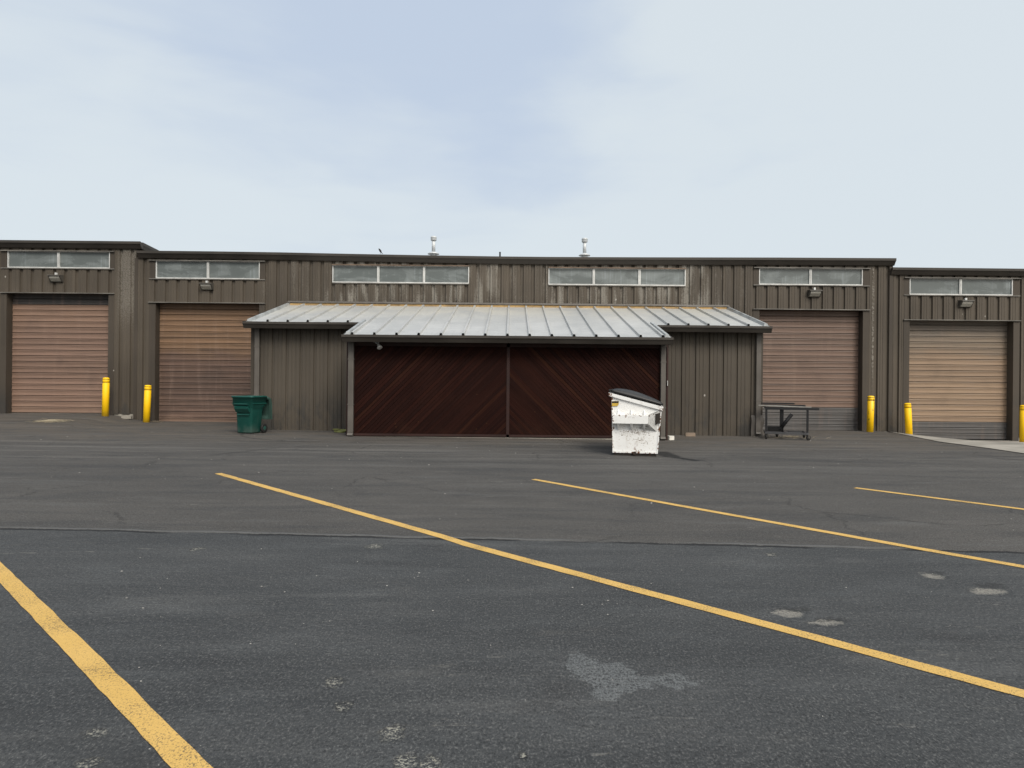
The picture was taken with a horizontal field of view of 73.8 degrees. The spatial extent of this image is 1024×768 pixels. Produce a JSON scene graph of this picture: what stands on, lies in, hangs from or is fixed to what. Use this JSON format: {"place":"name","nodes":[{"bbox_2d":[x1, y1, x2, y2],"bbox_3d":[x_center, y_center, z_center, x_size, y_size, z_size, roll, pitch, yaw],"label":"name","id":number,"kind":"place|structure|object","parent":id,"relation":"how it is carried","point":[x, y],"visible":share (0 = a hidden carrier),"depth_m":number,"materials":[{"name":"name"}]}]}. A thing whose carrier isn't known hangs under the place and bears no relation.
{"place":"outdoors","nodes":[
{"label":"outdoors","id":0,"kind":"place"},
{"bbox_2d":[333,429,345,432],"bbox_3d":[-4.333,1.192,17.456,0.502,0.087,0.438,1,0,0],"label":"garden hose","id":1,"kind":"object","parent":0,"point":[340,430],"visible":0.65,"depth_m":17.28,"materials":[{"name":"green rubber"}]},
{"bbox_2d":[0,413,1023,767],"bbox_3d":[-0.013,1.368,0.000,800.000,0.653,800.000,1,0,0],"label":"asphalt yard","id":2,"kind":"structure","parent":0,"point":[346,659],"depth_m":4.60,"materials":[{"name":"grey asphalt"}]},
{"bbox_2d":[26,418,72,422],"bbox_3d":[-12.710,1.008,18.831,1.288,0.101,0.735,1,0,0],"label":"straw","id":3,"kind":"object","parent":2,"relation":"on","point":[55,420],"visible":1,"depth_m":18.75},
{"bbox_2d":[0,240,158,415],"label":"warehouse","id":4,"kind":"structure","parent":2,"relation":"on","point":[67,346],"depth_m":20.97,"materials":[{"name":"metal"}]},
{"bbox_2d":[47,273,63,281],"bbox_3d":[-13.851,-3.243,20.697,0.370,0.275,0.204,1,0,0],"label":"wall light","id":5,"kind":"object","parent":4,"relation":"attached to","point":[56,277],"visible":1,"depth_m":20.69,"materials":[{"name":"grey metal"}]},
{"bbox_2d":[0,250,114,269],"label":"window","id":6,"kind":"structure","parent":4,"relation":"in","point":[10,259],"depth_m":20.83,"materials":[{"name":"glass"}]},
{"bbox_2d":[12,294,107,413],"bbox_3d":[-13.858,-0.997,21.068,3.144,3.931,0.064,1,0,0],"label":"roller door","id":7,"kind":"structure","parent":4,"relation":"in","point":[60,342],"depth_m":21.05,"materials":[{"name":"brown metal"}]},
{"bbox_2d":[102,377,109,415],"bbox_3d":[-12.133,0.441,20.380,0.190,1.270,0.190,2,0,0],"label":"bollard","id":8,"kind":"object","parent":2,"relation":"on","point":[105,393],"visible":0.95,"depth_m":20.30,"materials":[{"name":"yellow metal"}]},
{"bbox_2d":[0,562,212,767],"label":"parking line","id":9,"kind":"object","parent":2,"relation":"on","point":[167,742],"visible":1,"depth_m":3.28,"materials":[{"name":"yellow paint"}]},
{"bbox_2d":[121,415,132,418],"bbox_3d":[-11.631,1.002,20.620,0.284,0.102,0.127,1,0,-4],"label":"concrete wedge","id":10,"kind":"object","parent":2,"relation":"on","point":[127,416],"visible":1,"depth_m":20.57,"materials":[{"name":"grey concrete"}]},
{"bbox_2d":[143,385,151,421],"bbox_3d":[-10.895,0.656,20.380,0.190,1.254,0.190,3,0,0],"label":"bollard","id":11,"kind":"object","parent":2,"relation":"on","point":[147,403],"visible":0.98,"depth_m":20.30,"materials":[{"name":"yellow metal"}]},
{"bbox_2d":[231,395,272,432],"bbox_3d":[-6.423,0.747,16.829,0.635,0.914,0.815,1,0,17],"label":"wheelie bin","id":12,"kind":"object","parent":2,"relation":"on","point":[252,412],"visible":1,"depth_m":16.57,"materials":[{"name":"green plastic"}]},
{"bbox_2d":[242,301,772,439],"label":"shed","id":13,"kind":"structure","parent":2,"relation":"on","point":[427,370],"depth_m":16.54,"materials":[{"name":"paint"}]},
{"bbox_2d":[375,342,382,349],"bbox_3d":[-3.169,-0.929,16.162,0.250,0.232,0.149,1,0,39],"label":"floodlight","id":14,"kind":"object","parent":13,"relation":"attached to","point":[379,346],"visible":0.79,"depth_m":16.12,"materials":[{"name":"metal"}]},
{"bbox_2d":[133,236,895,431],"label":"warehouse","id":15,"kind":"structure","parent":2,"relation":"on","point":[828,352],"depth_m":20.83,"materials":[{"name":"metal"}]},
{"bbox_2d":[199,281,213,289],"bbox_3d":[-9.272,-2.999,20.697,0.370,0.275,0.204,1,0,0],"label":"wall light","id":16,"kind":"object","parent":15,"relation":"attached to","point":[206,286],"visible":1,"depth_m":20.69,"materials":[{"name":"grey metal"}]},
{"bbox_2d":[149,260,265,279],"bbox_3d":[-9.282,-3.470,20.803,3.527,0.584,0.135,1,0,0],"label":"window","id":17,"kind":"structure","parent":15,"relation":"in","point":[158,269],"depth_m":20.83,"materials":[{"name":"glass"}]},
{"bbox_2d":[159,304,258,421],"bbox_3d":[-9.294,-0.716,21.063,3.193,3.861,0.054,1,0,0],"label":"roller door","id":18,"kind":"structure","parent":15,"relation":"in","point":[205,349],"depth_m":21.05,"materials":[{"name":"brown metal"}]},
{"bbox_2d":[332,264,468,284],"bbox_3d":[-3.391,-3.336,20.803,4.161,0.576,0.135,1,0,0],"label":"window","id":19,"kind":"structure","parent":15,"relation":"in","point":[341,273],"depth_m":20.83,"materials":[{"name":"glass"}]},
{"bbox_2d":[548,267,685,286],"bbox_3d":[3.200,-3.260,20.803,4.175,0.561,0.135,1,0,0],"label":"window","id":20,"kind":"structure","parent":15,"relation":"in","point":[558,276],"depth_m":20.83,"materials":[{"name":"glass"}]},
{"bbox_2d":[759,310,858,429],"bbox_3d":[9.099,-0.467,21.068,3.197,3.931,0.064,1,0,0],"label":"roller door","id":21,"kind":"structure","parent":15,"relation":"in","point":[810,358],"depth_m":21.05,"materials":[{"name":"brown metal"}]},
{"bbox_2d":[753,267,870,286],"bbox_3d":[9.126,-3.264,20.803,3.543,0.553,0.135,1,0,0],"label":"window","id":22,"kind":"structure","parent":15,"relation":"in","point":[764,276],"depth_m":20.83,"materials":[{"name":"glass"}]},
{"bbox_2d":[807,288,822,296],"bbox_3d":[9.189,-2.786,20.697,0.370,0.275,0.204,1,0,0],"label":"wall light","id":23,"kind":"object","parent":15,"relation":"attached to","point":[814,292],"visible":1,"depth_m":20.69,"materials":[{"name":"grey metal"}]},
{"bbox_2d":[215,473,1023,696],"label":"parking line","id":24,"kind":"object","parent":2,"relation":"on","point":[910,663],"visible":1,"depth_m":4.41,"materials":[{"name":"yellow paint"}]},
{"bbox_2d":[609,388,662,455],"bbox_3d":[2.464,0.720,13.578,1.011,1.258,1.800,1,0,10],"label":"dumpster","id":25,"kind":"object","parent":2,"relation":"on","point":[636,419],"visible":1,"depth_m":12.81,"materials":[{"name":"white paint"}]},
{"bbox_2d":[686,433,694,436],"bbox_3d":[4.609,1.306,17.619,0.243,0.092,0.126,1,0,14],"label":"wood block","id":26,"kind":"object","parent":2,"relation":"on","point":[691,434],"depth_m":17.56,"materials":[{"name":"beige wood"}]},
{"bbox_2d":[531,479,1023,567],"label":"parking line","id":27,"kind":"object","parent":2,"relation":"on","point":[919,548],"visible":1,"depth_m":6.74,"materials":[{"name":"yellow paint"}]},
{"bbox_2d":[764,404,818,439],"bbox_3d":[7.032,0.956,17.250,1.249,0.850,0.882,1,0,18],"label":"rolling cart","id":28,"kind":"object","parent":2,"relation":"on","point":[791,432],"visible":0.96,"depth_m":16.95,"materials":[{"name":"grey metal"}]},
{"bbox_2d":[767,426,781,430],"bbox_3d":[6.684,1.134,17.383,0.330,0.113,0.260,1,0,18],"label":"steel channel","id":29,"kind":"object","parent":28,"relation":"on","point":[773,428],"visible":0.92,"depth_m":17.29,"materials":[{"name":"black metal"}]},
{"bbox_2d":[779,413,792,430],"bbox_3d":[6.916,0.962,17.250,0.363,0.456,0.090,1,0,12],"label":"leaning tube","id":30,"kind":"object","parent":29,"relation":"on","point":[786,420],"visible":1,"depth_m":17.21,"materials":[{"name":"black metal"}]},
{"bbox_2d":[758,405,811,407],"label":"steel flat","id":31,"kind":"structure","parent":28,"relation":"on","point":[786,406],"depth_m":17.00,"materials":[{"name":"grey metal"}]},
{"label":"steel tube","id":32,"kind":"object","parent":28,"relation":"on","visible":0},
{"bbox_2d":[761,402,794,403],"bbox_3d":[6.826,0.499,17.528,0.800,0.036,0.070,1,0,12],"label":"steel tube","id":33,"kind":"object","parent":32,"relation":"on","point":[776,403],"visible":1,"depth_m":17.50,"materials":[{"name":"brown metal"}]},
{"bbox_2d":[755,435,828,438],"bbox_3d":[7.158,1.359,17.575,2.008,0.065,0.833,1,0,0],"label":"straw","id":34,"kind":"object","parent":2,"relation":"on","point":[790,436],"visible":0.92,"depth_m":17.57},
{"bbox_2d":[866,396,874,431],"bbox_3d":[10.703,0.956,20.380,0.190,1.211,0.190,2,0,0],"label":"bollard","id":35,"kind":"object","parent":2,"relation":"on","point":[870,413],"visible":0.97,"depth_m":20.30,"materials":[{"name":"yellow metal"}]},
{"bbox_2d":[904,403,912,433],"bbox_3d":[11.793,1.155,20.300,0.190,1.182,0.190,-3,0,0],"label":"bollard","id":36,"kind":"object","parent":2,"relation":"on","point":[908,417],"visible":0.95,"depth_m":20.22,"materials":[{"name":"yellow metal"}]},
{"bbox_2d":[856,487,1023,509],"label":"parking line","id":37,"kind":"object","parent":2,"relation":"on","point":[943,498],"visible":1,"depth_m":8.48,"materials":[{"name":"yellow paint"}]},
{"bbox_2d":[890,267,1023,440],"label":"warehouse","id":38,"kind":"structure","parent":2,"relation":"on","point":[957,372],"depth_m":21.04,"materials":[{"name":"metal"}]},
{"bbox_2d":[909,321,1007,440],"bbox_3d":[13.679,-0.190,21.068,3.205,3.931,0.064,1,0,0],"label":"roller door","id":39,"kind":"structure","parent":38,"relation":"in","point":[958,374],"depth_m":21.05,"materials":[{"name":"brown metal"}]},
{"bbox_2d":[904,277,1020,296],"bbox_3d":[13.709,-2.959,20.803,3.535,0.553,0.135,1,0,0],"label":"window","id":40,"kind":"structure","parent":38,"relation":"in","point":[913,286],"depth_m":20.83,"materials":[{"name":"glass"}]},
{"bbox_2d":[958,298,974,306],"bbox_3d":[13.783,-2.473,20.697,0.370,0.275,0.204,1,0,0],"label":"wall light","id":41,"kind":"object","parent":38,"relation":"attached to","point":[965,302],"visible":1,"depth_m":20.68,"materials":[{"name":"grey metal"}]},
{"bbox_2d":[894,432,1023,452],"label":"concrete apron","id":42,"kind":"object","parent":2,"relation":"on","point":[1015,446],"visible":0.98,"depth_m":16.49,"materials":[{"name":"grey concrete"}]},
{"bbox_2d":[1019,405,1023,441],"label":"bollard","id":43,"kind":"object","parent":2,"relation":"on","point":[1021,431],"visible":0.94,"depth_m":19.86,"materials":[{"name":"yellow metal"}]},
{"bbox_2d":[0,0,1023,268],"label":"sky","id":44,"kind":"structure","parent":0,"point":[512,128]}
]}

